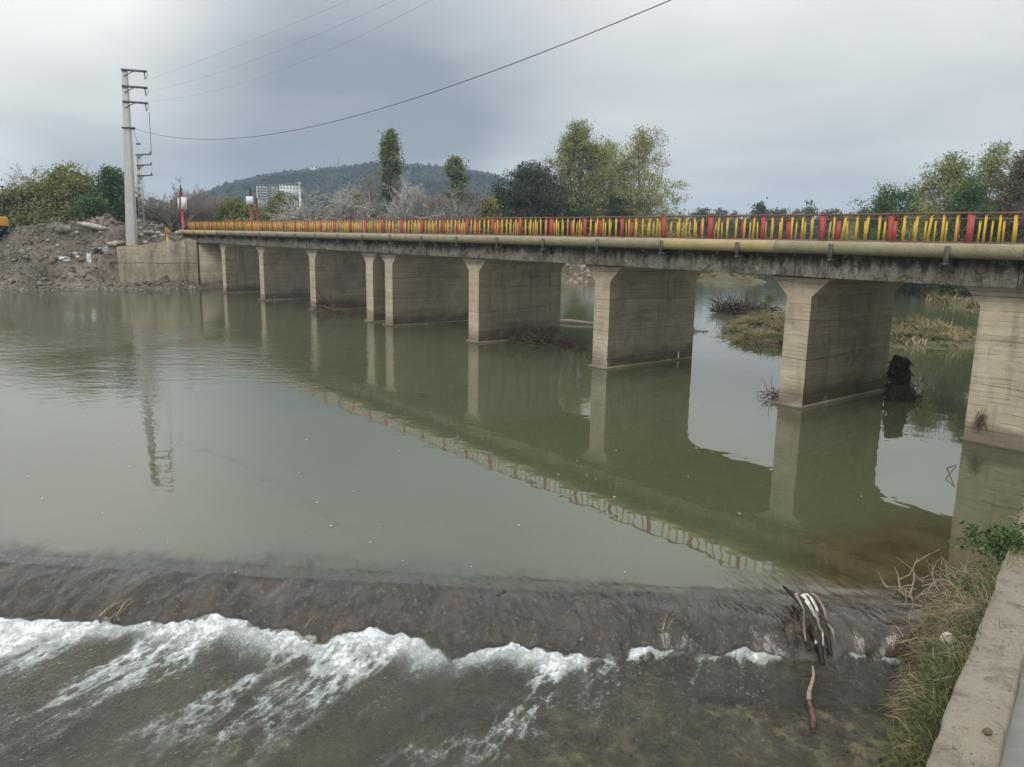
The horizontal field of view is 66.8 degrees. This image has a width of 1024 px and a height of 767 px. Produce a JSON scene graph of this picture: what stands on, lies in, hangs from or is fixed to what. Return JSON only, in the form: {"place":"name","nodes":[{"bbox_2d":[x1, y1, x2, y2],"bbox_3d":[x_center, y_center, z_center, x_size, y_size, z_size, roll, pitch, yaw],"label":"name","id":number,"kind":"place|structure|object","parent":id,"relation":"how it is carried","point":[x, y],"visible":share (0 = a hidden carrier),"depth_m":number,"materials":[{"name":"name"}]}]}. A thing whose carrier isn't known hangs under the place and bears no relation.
{"place":"outdoors","nodes":[
{"label":"outdoors","id":0,"kind":"place"},
{"bbox_2d":[0,671,909,766],"bbox_3d":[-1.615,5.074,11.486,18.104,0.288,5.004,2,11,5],"label":"cobbles","id":1,"kind":"object","parent":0,"point":[245,753],"visible":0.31,"depth_m":11.47,"materials":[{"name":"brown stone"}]},
{"bbox_2d":[0,607,911,766],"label":"pool","id":2,"kind":"structure","parent":1,"relation":"on","point":[144,692],"depth_m":11.98,"materials":[{"name":"liquid"}]},
{"bbox_2d":[806,666,816,730],"bbox_3d":[4.625,4.838,11.998,0.142,0.158,1.659,5,11,19],"label":"stick","id":3,"kind":"object","parent":2,"relation":"on","point":[813,718],"visible":1,"depth_m":11.78,"materials":[{"name":"red wood"}]},
{"bbox_2d":[0,548,947,717],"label":"weir","id":4,"kind":"object","parent":1,"relation":"on","point":[595,621],"visible":0.45,"depth_m":14.01,"materials":[{"name":"concrete"}]},
{"bbox_2d":[99,592,136,619],"bbox_3d":[-7.144,4.027,14.178,0.396,0.232,0.760,8,13,31],"label":"reed tuft","id":5,"kind":"object","parent":4,"relation":"on","point":[113,610],"visible":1,"depth_m":14.04,"materials":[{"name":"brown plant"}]},
{"bbox_2d":[781,586,842,664],"bbox_3d":[5.134,4.048,13.561,1.165,1.148,1.586,2,11,6],"label":"driftwood clump","id":6,"kind":"object","parent":4,"relation":"on","point":[811,615],"visible":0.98,"depth_m":13.36,"materials":[{"name":"grey wood"}]},
{"bbox_2d":[876,549,967,628],"bbox_3d":[7.804,3.683,14.139,1.825,0.846,1.944,2,11,5],"label":"driftwood branch","id":7,"kind":"object","parent":4,"relation":"on","point":[912,588],"visible":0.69,"depth_m":14.44,"materials":[{"name":"brown wood"}]},
{"bbox_2d":[0,271,1023,610],"bbox_3d":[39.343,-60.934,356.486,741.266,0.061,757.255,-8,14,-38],"label":"river","id":8,"kind":"structure","parent":0,"point":[184,425],"depth_m":23.46,"materials":[{"name":"liquid"}]},
{"bbox_2d":[300,282,364,313],"bbox_3d":[-14.532,-7.071,64.028,4.715,2.528,6.972,-34,37,-72],"label":"brushwood","id":9,"kind":"object","parent":8,"relation":"in","point":[326,308],"visible":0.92,"depth_m":64.32,"materials":[{"name":"brown wood"}]},
{"bbox_2d":[504,314,568,344],"bbox_3d":[1.045,-3.553,48.695,4.059,1.876,6.366,-5,12,-27],"label":"brushwood","id":10,"kind":"object","parent":8,"relation":"on","point":[531,334],"visible":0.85,"depth_m":47.84,"materials":[{"name":"brown wood"}]},
{"bbox_2d":[542,331,592,348],"bbox_3d":[3.156,-2.803,47.028,3.315,1.105,5.258,-8,14,-38],"label":"brushwood","id":11,"kind":"object","parent":8,"relation":"on","point":[566,343],"visible":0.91,"depth_m":46.57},
{"bbox_2d":[560,319,593,324],"bbox_3d":[4.738,-4.650,58.754,3.324,0.420,0.400,6,12,26],"label":"floating log","id":12,"kind":"object","parent":8,"relation":"on","point":[572,321],"visible":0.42,"depth_m":58.57,"materials":[{"name":"beige wood"}]},
{"bbox_2d":[698,272,765,283],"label":"island","id":13,"kind":"structure","parent":8,"relation":"in","point":[724,279],"depth_m":117.58,"materials":[{"name":"soil"}]},
{"bbox_2d":[697,272,763,281],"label":"dry grass","id":14,"kind":"structure","parent":13,"relation":"on","point":[718,273],"depth_m":120.67,"materials":[{"name":"green plant"}]},
{"bbox_2d":[706,290,784,314],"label":"brushwood","id":15,"kind":"object","parent":8,"relation":"in","point":[738,308],"visible":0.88,"depth_m":68.35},
{"bbox_2d":[880,355,934,401],"bbox_3d":[16.564,-0.177,32.647,2.028,2.064,1.775,-1,11,-8],"label":"root stump","id":16,"kind":"object","parent":8,"relation":"in","point":[898,376],"visible":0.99,"depth_m":32.35,"materials":[{"name":"brown wood"}]},
{"bbox_2d":[0,216,1023,509],"bbox_3d":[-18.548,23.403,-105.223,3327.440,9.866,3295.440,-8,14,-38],"label":"ground","id":17,"kind":"structure","parent":0,"point":[48,268],"depth_m":85.42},
{"bbox_2d":[0,217,9,237],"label":"excavator","id":18,"kind":"object","parent":17,"relation":"on","point":[4,223],"visible":0.94,"depth_m":85.69,"materials":[{"name":"metal"}]},
{"bbox_2d":[0,183,51,230],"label":"shrub","id":19,"kind":"object","parent":17,"relation":"on","point":[7,201],"visible":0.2,"depth_m":92.58,"materials":[{"name":"green plant"}]},
{"bbox_2d":[4,162,55,206],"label":"bare tree","id":20,"kind":"object","parent":17,"relation":"on","point":[14,178],"visible":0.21,"depth_m":97.67,"materials":[{"name":"plant"}]},
{"bbox_2d":[0,160,123,230],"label":"broadleaf tree","id":21,"kind":"object","parent":17,"relation":"on","point":[60,188],"visible":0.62,"depth_m":92.20,"materials":[{"name":"green plant"}]},
{"bbox_2d":[61,191,120,223],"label":"shrub","id":22,"kind":"object","parent":17,"relation":"on","point":[87,207],"visible":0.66,"depth_m":90.32,"materials":[{"name":"green plant"}]},
{"bbox_2d":[0,213,197,289],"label":"rubble","id":23,"kind":"object","parent":17,"relation":"on","point":[51,258],"visible":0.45,"depth_m":85.19,"materials":[{"name":"grey stone"}]},
{"bbox_2d":[55,225,71,232],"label":"boulder","id":24,"kind":"object","parent":23,"relation":"on","point":[63,228],"visible":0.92,"depth_m":86.17,"materials":[{"name":"grey stone"}]},
{"bbox_2d":[77,222,108,229],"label":"concrete slab","id":25,"kind":"structure","parent":23,"relation":"on","point":[92,226],"depth_m":86.81,"materials":[{"name":"grey concrete"}]},
{"bbox_2d":[0,196,206,235],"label":"thicket","id":26,"kind":"object","parent":17,"relation":"on","point":[158,221],"depth_m":102.57,"materials":[{"name":"plant"}]},
{"bbox_2d":[86,164,141,222],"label":"broadleaf tree","id":27,"kind":"object","parent":17,"relation":"on","point":[112,181],"visible":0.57,"depth_m":94.61,"materials":[{"name":"green plant"}]},
{"bbox_2d":[121,68,148,245],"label":"utility pole","id":28,"kind":"object","parent":17,"relation":"on","point":[131,215],"visible":0.96,"depth_m":86.35,"materials":[{"name":"concrete"}]},
{"bbox_2d":[152,1,428,100],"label":"cable","id":29,"kind":"object","parent":28,"relation":"attached to","point":[314,56],"visible":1,"depth_m":56.89,"materials":[{"name":"metal"}]},
{"bbox_2d":[137,0,670,139],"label":"cable","id":30,"kind":"object","parent":28,"relation":"attached to","point":[457,83],"visible":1,"depth_m":35.94,"materials":[{"name":"metal"}]},
{"bbox_2d":[135,152,152,221],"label":"utility pole","id":31,"kind":"object","parent":17,"relation":"on","point":[139,175],"visible":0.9,"depth_m":96.52,"materials":[{"name":"concrete"}]},
{"bbox_2d":[136,178,227,234],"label":"bare tree","id":32,"kind":"object","parent":17,"relation":"on","point":[192,205],"visible":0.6,"depth_m":100.65,"materials":[{"name":"grey plant"}]},
{"bbox_2d":[164,184,220,229],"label":"bare tree","id":33,"kind":"object","parent":17,"relation":"on","point":[204,213],"visible":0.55,"depth_m":103.78,"materials":[{"name":"grey plant"}]},
{"bbox_2d":[186,193,273,230],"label":"shrub","id":34,"kind":"object","parent":17,"relation":"on","point":[238,210],"visible":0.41,"depth_m":106.74,"materials":[{"name":"green plant"}]},
{"bbox_2d":[255,186,309,230],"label":"shrub","id":35,"kind":"object","parent":17,"relation":"on","point":[281,199],"visible":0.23,"depth_m":114.81,"materials":[{"name":"green plant"}]},
{"bbox_2d":[268,181,376,231],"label":"bare tree","id":36,"kind":"object","parent":17,"relation":"on","point":[337,209],"visible":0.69,"depth_m":100.97,"materials":[{"name":"white plant"}]},
{"bbox_2d":[322,187,382,231],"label":"shrub","id":37,"kind":"object","parent":17,"relation":"on","point":[358,195],"visible":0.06,"depth_m":116.51,"materials":[{"name":"green plant"}]},
{"bbox_2d":[165,188,541,234],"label":"thicket","id":38,"kind":"object","parent":17,"relation":"on","point":[312,216],"depth_m":122.85,"materials":[{"name":"plant"}]},
{"bbox_2d":[322,192,404,232],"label":"bare tree","id":39,"kind":"object","parent":17,"relation":"on","point":[361,202],"visible":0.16,"depth_m":107.70,"materials":[{"name":"grey plant"}]},
{"bbox_2d":[356,164,384,214],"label":"bare tree","id":40,"kind":"object","parent":17,"relation":"on","point":[369,193],"visible":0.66,"depth_m":119.28,"materials":[{"name":"grey plant"}]},
{"bbox_2d":[328,184,444,232],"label":"bare tree","id":41,"kind":"object","parent":17,"relation":"on","point":[417,193],"visible":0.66,"depth_m":103.45,"materials":[{"name":"white plant"}]},
{"bbox_2d":[372,127,407,231],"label":"columnar poplar","id":42,"kind":"object","parent":17,"relation":"on","point":[390,161],"visible":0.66,"depth_m":121.47,"materials":[{"name":"green plant"}]},
{"bbox_2d":[358,172,465,233],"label":"bare tree","id":43,"kind":"object","parent":17,"relation":"on","point":[407,191],"visible":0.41,"depth_m":107.79,"materials":[{"name":"white plant"}]},
{"bbox_2d":[375,176,508,235],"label":"bare tree","id":44,"kind":"object","parent":17,"relation":"on","point":[466,206],"visible":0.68,"depth_m":105.06,"materials":[{"name":"grey plant"}]},
{"bbox_2d":[438,155,473,230],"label":"columnar poplar","id":45,"kind":"object","parent":17,"relation":"on","point":[455,171],"visible":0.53,"depth_m":123.07,"materials":[{"name":"green plant"}]},
{"bbox_2d":[385,189,528,233],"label":"bare tree","id":46,"kind":"object","parent":17,"relation":"on","point":[443,209],"visible":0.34,"depth_m":111.65,"materials":[{"name":"grey plant"}]},
{"bbox_2d":[472,190,503,233],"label":"shrub","id":47,"kind":"object","parent":17,"relation":"on","point":[490,210],"visible":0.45,"depth_m":108.64,"materials":[{"name":"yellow plant"}]},
{"bbox_2d":[490,185,530,235],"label":"broadleaf tree","id":48,"kind":"object","parent":17,"relation":"on","point":[505,199],"visible":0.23,"depth_m":123.41,"materials":[{"name":"green plant"}]},
{"bbox_2d":[488,159,577,234],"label":"broadleaf tree","id":49,"kind":"object","parent":17,"relation":"on","point":[525,178],"visible":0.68,"depth_m":120.48,"materials":[{"name":"green plant"}]},
{"bbox_2d":[117,234,1023,452],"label":"bridge","id":50,"kind":"structure","parent":17,"relation":"on","point":[837,331],"depth_m":39.34,"materials":[{"name":"concrete"}]},
{"bbox_2d":[246,189,258,224],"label":"sign","id":51,"kind":"object","parent":50,"relation":"on","point":[249,199],"visible":0.77,"depth_m":90.22,"materials":[{"name":"red metal"}]},
{"bbox_2d":[178,230,1023,271],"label":"pipe","id":52,"kind":"object","parent":50,"relation":"attached to","point":[945,251],"visible":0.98,"depth_m":31.89,"materials":[{"name":"metal"}]},
{"bbox_2d":[177,185,186,229],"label":"sign","id":53,"kind":"object","parent":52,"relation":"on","point":[183,202],"visible":0.91,"depth_m":88.93,"materials":[{"name":"metal"}]},
{"bbox_2d":[187,212,1023,243],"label":"railing","id":54,"kind":"object","parent":50,"relation":"on","point":[970,227],"visible":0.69,"depth_m":34.60,"materials":[{"name":"metal"}]},
{"bbox_2d":[244,218,1023,242],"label":"railing","id":55,"kind":"object","parent":50,"relation":"on","point":[838,229],"visible":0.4,"depth_m":40.33,"materials":[{"name":"metal"}]},
{"bbox_2d":[753,377,778,398],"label":"drift branches","id":56,"kind":"object","parent":50,"relation":"attached to","point":[773,393],"visible":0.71,"depth_m":32.48,"materials":[{"name":"grey plant"}]},
{"bbox_2d":[964,409,989,435],"bbox_3d":[15.250,1.293,25.374,0.606,0.965,0.830,-1,11,-9],"label":"dead plant","id":57,"kind":"object","parent":50,"relation":"hanging from","point":[980,419],"visible":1,"depth_m":25.35,"materials":[{"name":"plant"}]},
{"bbox_2d":[531,118,624,235],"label":"poplar tree","id":58,"kind":"object","parent":17,"relation":"on","point":[596,156],"visible":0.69,"depth_m":123.17,"materials":[{"name":"green plant"}]},
{"bbox_2d":[562,263,594,283],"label":"rubble","id":59,"kind":"object","parent":17,"relation":"on","point":[577,276],"visible":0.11,"depth_m":111.01,"materials":[{"name":"grey stone"}]},
{"bbox_2d":[560,195,598,235],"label":"shrub","id":60,"kind":"object","parent":17,"relation":"on","point":[585,213],"visible":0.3,"depth_m":122.02,"materials":[{"name":"green plant"}]},
{"bbox_2d":[574,138,635,233],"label":"poplar tree","id":61,"kind":"object","parent":17,"relation":"on","point":[615,168],"visible":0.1,"depth_m":133.60,"materials":[{"name":"green plant"}]},
{"bbox_2d":[594,189,638,236],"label":"shrub","id":62,"kind":"object","parent":17,"relation":"on","point":[618,208],"visible":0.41,"depth_m":122.80,"materials":[{"name":"green plant"}]},
{"bbox_2d":[591,124,696,237],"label":"poplar tree","id":63,"kind":"object","parent":17,"relation":"on","point":[646,144],"visible":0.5,"depth_m":126.49,"materials":[{"name":"green plant"}]},
{"bbox_2d":[746,197,773,238],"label":"distant tree","id":64,"kind":"object","parent":17,"relation":"on","point":[760,207],"visible":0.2,"depth_m":223.03,"materials":[{"name":"green plant"}]},
{"bbox_2d":[641,207,893,239],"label":"distant wood","id":65,"kind":"object","parent":17,"relation":"on","point":[776,224],"visible":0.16,"depth_m":226.80,"materials":[{"name":"green plant"}]},
{"bbox_2d":[762,292,778,304],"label":"shrub","id":66,"kind":"object","parent":17,"relation":"on","point":[769,298],"visible":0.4,"depth_m":77.81,"materials":[{"name":"green plant"}]},
{"bbox_2d":[800,200,820,239],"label":"distant tree","id":67,"kind":"object","parent":17,"relation":"on","point":[809,210],"visible":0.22,"depth_m":209.98,"materials":[{"name":"green plant"}]},
{"bbox_2d":[847,204,873,239],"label":"shrub","id":68,"kind":"object","parent":17,"relation":"on","point":[858,225],"visible":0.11,"depth_m":100.30,"materials":[{"name":"green plant"}]},
{"bbox_2d":[847,179,936,294],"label":"broadleaf tree","id":69,"kind":"object","parent":17,"relation":"on","point":[882,203],"visible":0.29,"depth_m":94.63,"materials":[{"name":"green plant"}]},
{"bbox_2d":[898,179,940,292],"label":"broadleaf tree","id":70,"kind":"object","parent":17,"relation":"on","point":[917,199],"visible":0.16,"depth_m":97.05,"materials":[{"name":"green plant"}]},
{"bbox_2d":[826,199,1019,291],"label":"thicket","id":71,"kind":"object","parent":17,"relation":"on","point":[850,231],"depth_m":103.33,"materials":[{"name":"green plant"}]},
{"bbox_2d":[903,284,979,313],"bbox_3d":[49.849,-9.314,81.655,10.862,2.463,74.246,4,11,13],"label":"dry reeds","id":72,"kind":"object","parent":17,"relation":"on","point":[957,299],"visible":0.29,"depth_m":85.89,"materials":[{"name":"beige plant"}]},
{"bbox_2d":[895,148,1001,291],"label":"broadleaf tree","id":73,"kind":"object","parent":17,"relation":"on","point":[953,171],"visible":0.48,"depth_m":88.05,"materials":[{"name":"green plant"}]},
{"bbox_2d":[907,586,994,766],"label":"bank heap","id":74,"kind":"object","parent":17,"relation":"on","point":[937,624],"visible":0.06,"depth_m":12.64,"materials":[{"name":"green plant"}]},
{"bbox_2d":[867,598,987,766],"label":"grass","id":75,"kind":"structure","parent":74,"relation":"on","point":[935,719],"depth_m":10.06,"materials":[{"name":"green plant"}]},
{"bbox_2d":[940,632,954,646],"bbox_3d":[6.176,3.628,10.996,0.182,0.225,0.193,-8,14,-38],"label":"stone","id":76,"kind":"object","parent":75,"relation":"on","point":[942,641],"visible":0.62,"depth_m":10.95,"materials":[{"name":"white stone"}]},
{"bbox_2d":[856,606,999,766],"bbox_3d":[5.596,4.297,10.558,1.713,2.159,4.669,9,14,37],"label":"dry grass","id":77,"kind":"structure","parent":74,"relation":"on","point":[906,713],"depth_m":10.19,"materials":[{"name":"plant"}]},
{"bbox_2d":[888,571,994,766],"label":"dead stems","id":78,"kind":"object","parent":74,"relation":"on","point":[947,650],"visible":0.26,"depth_m":10.95,"materials":[{"name":"brown plant"}]},
{"bbox_2d":[888,567,995,693],"bbox_3d":[7.268,3.940,12.888,1.798,1.866,3.386,10,14,40],"label":"straw","id":79,"kind":"object","parent":74,"relation":"on","point":[934,614],"visible":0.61,"depth_m":12.78,"materials":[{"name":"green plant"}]},
{"bbox_2d":[889,551,999,603],"bbox_3d":[7.951,3.294,13.874,2.826,0.741,1.511,-4,12,-24],"label":"brushwood","id":80,"kind":"object","parent":74,"relation":"on","point":[949,574],"visible":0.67,"depth_m":13.83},
{"bbox_2d":[920,583,994,765],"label":"weed leaves","id":81,"kind":"object","parent":74,"relation":"on","point":[943,709],"visible":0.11,"depth_m":11.82,"materials":[{"name":"green plant"}]},
{"bbox_2d":[944,574,996,605],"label":"grass","id":82,"kind":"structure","parent":74,"relation":"on","point":[987,590],"depth_m":12.66,"materials":[{"name":"green plant"}]},
{"bbox_2d":[950,571,990,598],"bbox_3d":[7.649,3.481,12.982,0.899,0.586,0.691,-1,11,-10],"label":"plant","id":83,"kind":"object","parent":74,"relation":"on","point":[961,582],"visible":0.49,"depth_m":12.98,"materials":[{"name":"green plant"}]},
{"bbox_2d":[961,558,1010,583],"bbox_3d":[8.225,3.186,13.338,0.672,0.536,0.891,-8,14,-38],"label":"plant","id":84,"kind":"object","parent":74,"relation":"on","point":[985,571],"visible":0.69,"depth_m":13.32,"materials":[{"name":"green plant"}]},
{"bbox_2d":[927,171,1011,297],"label":"broadleaf tree","id":85,"kind":"object","parent":17,"relation":"on","point":[967,197],"visible":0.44,"depth_m":83.99,"materials":[{"name":"green plant"}]},
{"bbox_2d":[925,508,1023,766],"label":"retaining wall","id":86,"kind":"structure","parent":17,"relation":"on","point":[977,717],"depth_m":9.46,"materials":[{"name":"concrete"}]},
{"bbox_2d":[939,560,1023,764],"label":"grit","id":87,"kind":"object","parent":86,"relation":"on","point":[965,727],"visible":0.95,"depth_m":9.15,"materials":[{"name":"grey gravel"}]},
{"bbox_2d":[945,513,1023,575],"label":"plant","id":88,"kind":"object","parent":86,"relation":"on","point":[1002,543],"visible":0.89,"depth_m":13.93,"materials":[{"name":"green plant"}]},
{"bbox_2d":[983,727,992,735],"bbox_3d":[5.240,3.835,8.528,0.111,0.074,0.096,1,11,0],"label":"clod","id":89,"kind":"object","parent":86,"relation":"on","point":[988,731],"visible":1,"depth_m":8.51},
{"bbox_2d":[1001,493,1023,572],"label":"straw","id":90,"kind":"object","parent":86,"relation":"on","point":[1020,561],"visible":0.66,"depth_m":13.22,"materials":[{"name":"beige plant"}]},
{"bbox_2d":[932,138,1020,241],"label":"broadleaf tree","id":91,"kind":"object","parent":17,"relation":"on","point":[990,161],"visible":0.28,"depth_m":87.32,"materials":[{"name":"green plant"}]},
{"bbox_2d":[975,147,1023,242],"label":"broadleaf tree","id":92,"kind":"object","parent":17,"relation":"on","point":[1017,178],"visible":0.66,"depth_m":83.53,"materials":[{"name":"green plant"}]},
{"bbox_2d":[0,0,1023,223],"label":"sky","id":93,"kind":"structure","parent":0,"point":[789,103],"materials":[{"name":"grey"}]},
{"bbox_2d":[202,166,844,236],"bbox_3d":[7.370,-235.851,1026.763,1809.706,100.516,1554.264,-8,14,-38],"label":"hill","id":94,"kind":"structure","parent":0,"point":[305,178],"depth_m":702.45,"materials":[{"name":"green plant"}]},
{"bbox_2d":[255,184,267,209],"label":"building","id":95,"kind":"structure","parent":94,"relation":"on","point":[261,193],"depth_m":408.14,"materials":[{"name":"white concrete"}]},
{"bbox_2d":[268,185,277,201],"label":"building","id":96,"kind":"structure","parent":94,"relation":"on","point":[271,191],"depth_m":414.77,"materials":[{"name":"white concrete"}]},
{"bbox_2d":[278,183,298,198],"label":"building","id":97,"kind":"structure","parent":94,"relation":"on","point":[293,188],"depth_m":467.85,"materials":[{"name":"white concrete"}]},
{"bbox_2d":[157,161,605,235],"bbox_3d":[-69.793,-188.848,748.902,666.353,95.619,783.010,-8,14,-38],"label":"hill forest","id":98,"kind":"object","parent":94,"relation":"on","point":[334,181],"visible":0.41,"depth_m":684.16,"materials":[{"name":"green plant"}]},
{"bbox_2d":[561,275,578,288],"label":"island","id":99,"kind":"structure","parent":0,"point":[566,283],"depth_m":99.18,"materials":[{"name":"soil"}]},
{"bbox_2d":[728,318,783,345],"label":"island","id":100,"kind":"structure","parent":0,"point":[755,327],"depth_m":50.63,"materials":[{"name":"green plant"}]},
{"bbox_2d":[710,306,785,344],"bbox_3d":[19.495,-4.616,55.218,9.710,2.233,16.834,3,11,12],"label":"dry grass","id":101,"kind":"structure","parent":100,"relation":"on","point":[756,316],"depth_m":52.51,"materials":[{"name":"beige plant"}]},
{"bbox_2d":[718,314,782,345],"bbox_3d":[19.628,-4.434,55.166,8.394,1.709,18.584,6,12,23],"label":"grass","id":102,"kind":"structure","parent":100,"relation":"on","point":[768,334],"depth_m":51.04,"materials":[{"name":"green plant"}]},
{"bbox_2d":[889,325,975,349],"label":"island","id":103,"kind":"structure","parent":0,"point":[963,344],"depth_m":48.97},
{"bbox_2d":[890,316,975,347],"bbox_3d":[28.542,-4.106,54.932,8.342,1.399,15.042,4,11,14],"label":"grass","id":104,"kind":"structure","parent":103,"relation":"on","point":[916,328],"depth_m":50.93,"materials":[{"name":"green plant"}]},
{"bbox_2d":[890,313,976,346],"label":"dry grass","id":105,"kind":"structure","parent":103,"relation":"on","point":[933,335],"depth_m":51.87,"materials":[{"name":"beige plant"}]},
{"bbox_2d":[1001,668,1023,766],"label":"path","id":106,"kind":"structure","parent":0,"point":[1013,755],"depth_m":9.11,"materials":[{"name":"grey concrete"}]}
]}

